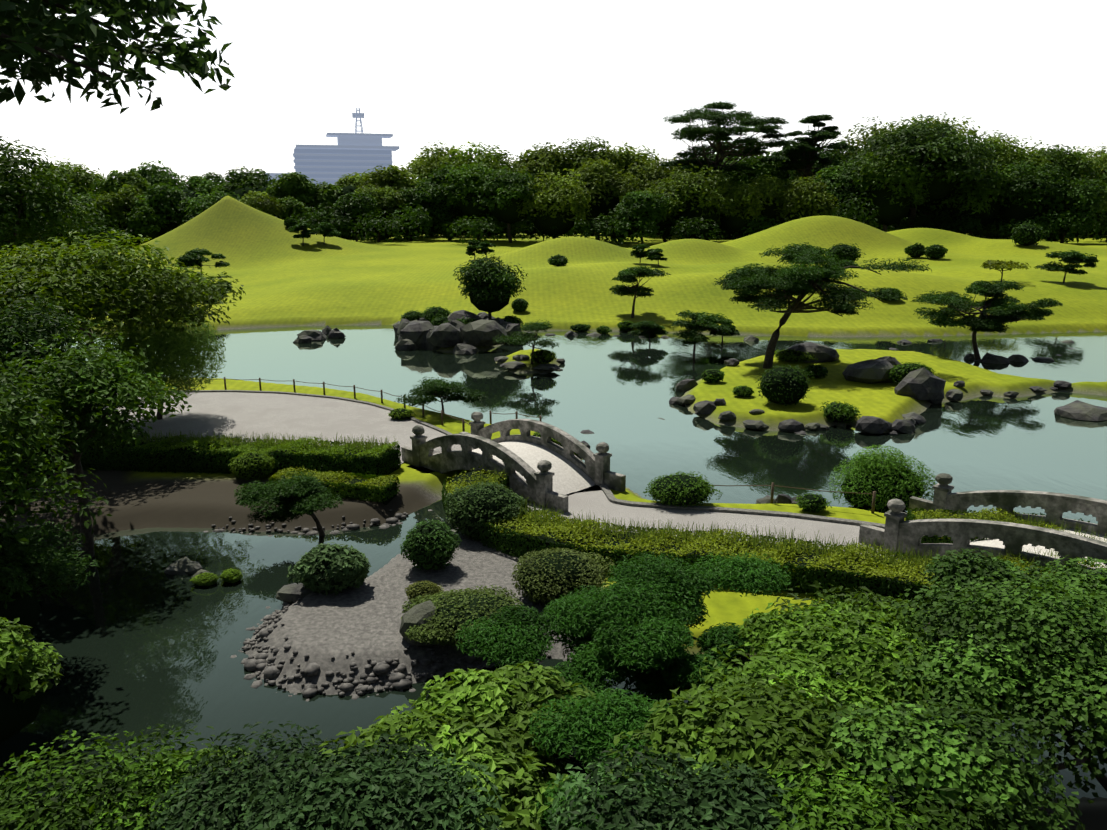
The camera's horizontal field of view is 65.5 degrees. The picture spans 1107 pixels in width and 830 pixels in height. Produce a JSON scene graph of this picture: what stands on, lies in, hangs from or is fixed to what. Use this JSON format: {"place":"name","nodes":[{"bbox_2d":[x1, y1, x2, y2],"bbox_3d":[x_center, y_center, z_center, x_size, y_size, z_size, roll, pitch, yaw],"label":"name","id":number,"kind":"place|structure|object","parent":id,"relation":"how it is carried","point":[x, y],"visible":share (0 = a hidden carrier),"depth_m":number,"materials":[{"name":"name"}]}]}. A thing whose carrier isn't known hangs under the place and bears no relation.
{"place":"outdoors","nodes":[
{"label":"outdoors","id":0,"kind":"place"},
{"bbox_2d":[96,392,461,463],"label":"plaza path","id":1,"kind":"structure","parent":0,"point":[260,414],"depth_m":26.98,"materials":[{"name":"beige gravel"}]},
{"bbox_2d":[182,379,872,494],"bbox_3d":[-4.205,0.003,26.156,26.935,0.193,4.129,8,16,28],"label":"fence rope","id":2,"kind":"object","parent":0,"point":[538,417],"visible":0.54,"depth_m":25.10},
{"bbox_2d":[0,325,1106,810],"bbox_3d":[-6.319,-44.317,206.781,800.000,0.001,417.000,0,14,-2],"label":"pond water","id":3,"kind":"structure","parent":0,"point":[136,635],"depth_m":23.07,"materials":[{"name":"teal liquid"}]},
{"bbox_2d":[0,196,1106,829],"bbox_3d":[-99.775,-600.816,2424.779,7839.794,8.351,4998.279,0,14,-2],"label":"ground","id":4,"kind":"structure","parent":0,"point":[280,272],"depth_m":48.97,"materials":[{"name":"green plant"}]},
{"bbox_2d":[265,107,398,185],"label":"hotel block","id":5,"kind":"structure","parent":4,"relation":"on","point":[359,141],"depth_m":401.96,"materials":[{"name":"grey concrete"}]},
{"bbox_2d":[294,149,391,183],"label":"building windows","id":6,"kind":"structure","parent":5,"relation":"attached to","point":[336,151],"depth_m":401.33,"materials":[{"name":"glass"}]},
{"bbox_2d":[204,509,550,701],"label":"shore pebbles","id":7,"kind":"object","parent":4,"relation":"on","point":[398,680],"visible":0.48,"depth_m":13.13,"materials":[{"name":"grey stone"}]},
{"bbox_2d":[407,466,432,473],"bbox_3d":[-1.148,2.102,21.739,4.903,1.230,2.600,13,19,42],"label":"stone bridge abutment","id":8,"kind":"object","parent":4,"relation":"on","point":[421,468],"visible":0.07,"depth_m":22.03,"materials":[{"name":"grey stone"}]},
{"bbox_2d":[401,412,625,512],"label":"stone bridge","id":9,"kind":"structure","parent":8,"relation":"on","point":[544,469],"depth_m":20.94,"materials":[{"name":"grey stone"}]},
{"bbox_2d":[165,390,884,528],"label":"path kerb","id":10,"kind":"structure","parent":4,"relation":"on","point":[608,493],"depth_m":19.20,"materials":[{"name":"stone"}]},
{"bbox_2d":[188,377,875,513],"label":"fence posts","id":11,"kind":"object","parent":4,"relation":"on","point":[772,484],"visible":0.42,"depth_m":26.41,"materials":[{"name":"brown wood"}]},
{"bbox_2d":[0,0,1106,829],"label":"tree foliage","id":12,"kind":"object","parent":4,"relation":"on","point":[790,710],"visible":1,"depth_m":8.94,"materials":[{"name":"green plant"}]},
{"bbox_2d":[0,157,1106,829],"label":"shrubs","id":13,"kind":"object","parent":4,"relation":"on","point":[16,717],"visible":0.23,"depth_m":45.15,"materials":[{"name":"green plant"}]},
{"bbox_2d":[0,0,1106,809],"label":"tree trunks","id":14,"kind":"object","parent":4,"relation":"on","point":[800,306],"visible":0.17,"depth_m":34.97,"materials":[{"name":"brown plant"}]},
{"bbox_2d":[1,101,1106,251],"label":"tree foliage","id":15,"kind":"object","parent":14,"relation":"attached to","point":[890,154],"visible":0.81,"depth_m":113.43,"materials":[{"name":"green plant"}]},
{"bbox_2d":[64,429,1106,646],"bbox_3d":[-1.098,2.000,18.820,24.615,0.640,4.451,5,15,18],"label":"hedge","id":16,"kind":"object","parent":4,"relation":"on","point":[551,539],"visible":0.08,"depth_m":16.66,"materials":[{"name":"green plant"}]},
{"bbox_2d":[103,217,1098,512],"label":"garden foliage","id":17,"kind":"object","parent":4,"relation":"on","point":[805,261],"visible":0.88,"depth_m":36.15,"materials":[{"name":"green plant"}]},
{"bbox_2d":[164,310,1106,665],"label":"garden rocks","id":18,"kind":"object","parent":4,"relation":"on","point":[422,332],"visible":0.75,"depth_m":32.10,"materials":[{"name":"grey stone"}]},
{"bbox_2d":[858,473,1106,576],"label":"stone bridge","id":19,"kind":"structure","parent":4,"relation":"on","point":[1008,537],"depth_m":16.34,"materials":[{"name":"grey stone"}]},
{"bbox_2d":[0,0,1106,185],"label":"sky","id":20,"kind":"structure","parent":0,"point":[513,75],"materials":[{"name":"white"}]},
{"bbox_2d":[519,485,919,561],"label":"path","id":21,"kind":"structure","parent":0,"point":[594,500],"depth_m":18.52,"materials":[{"name":"grey gravel"}]}
]}

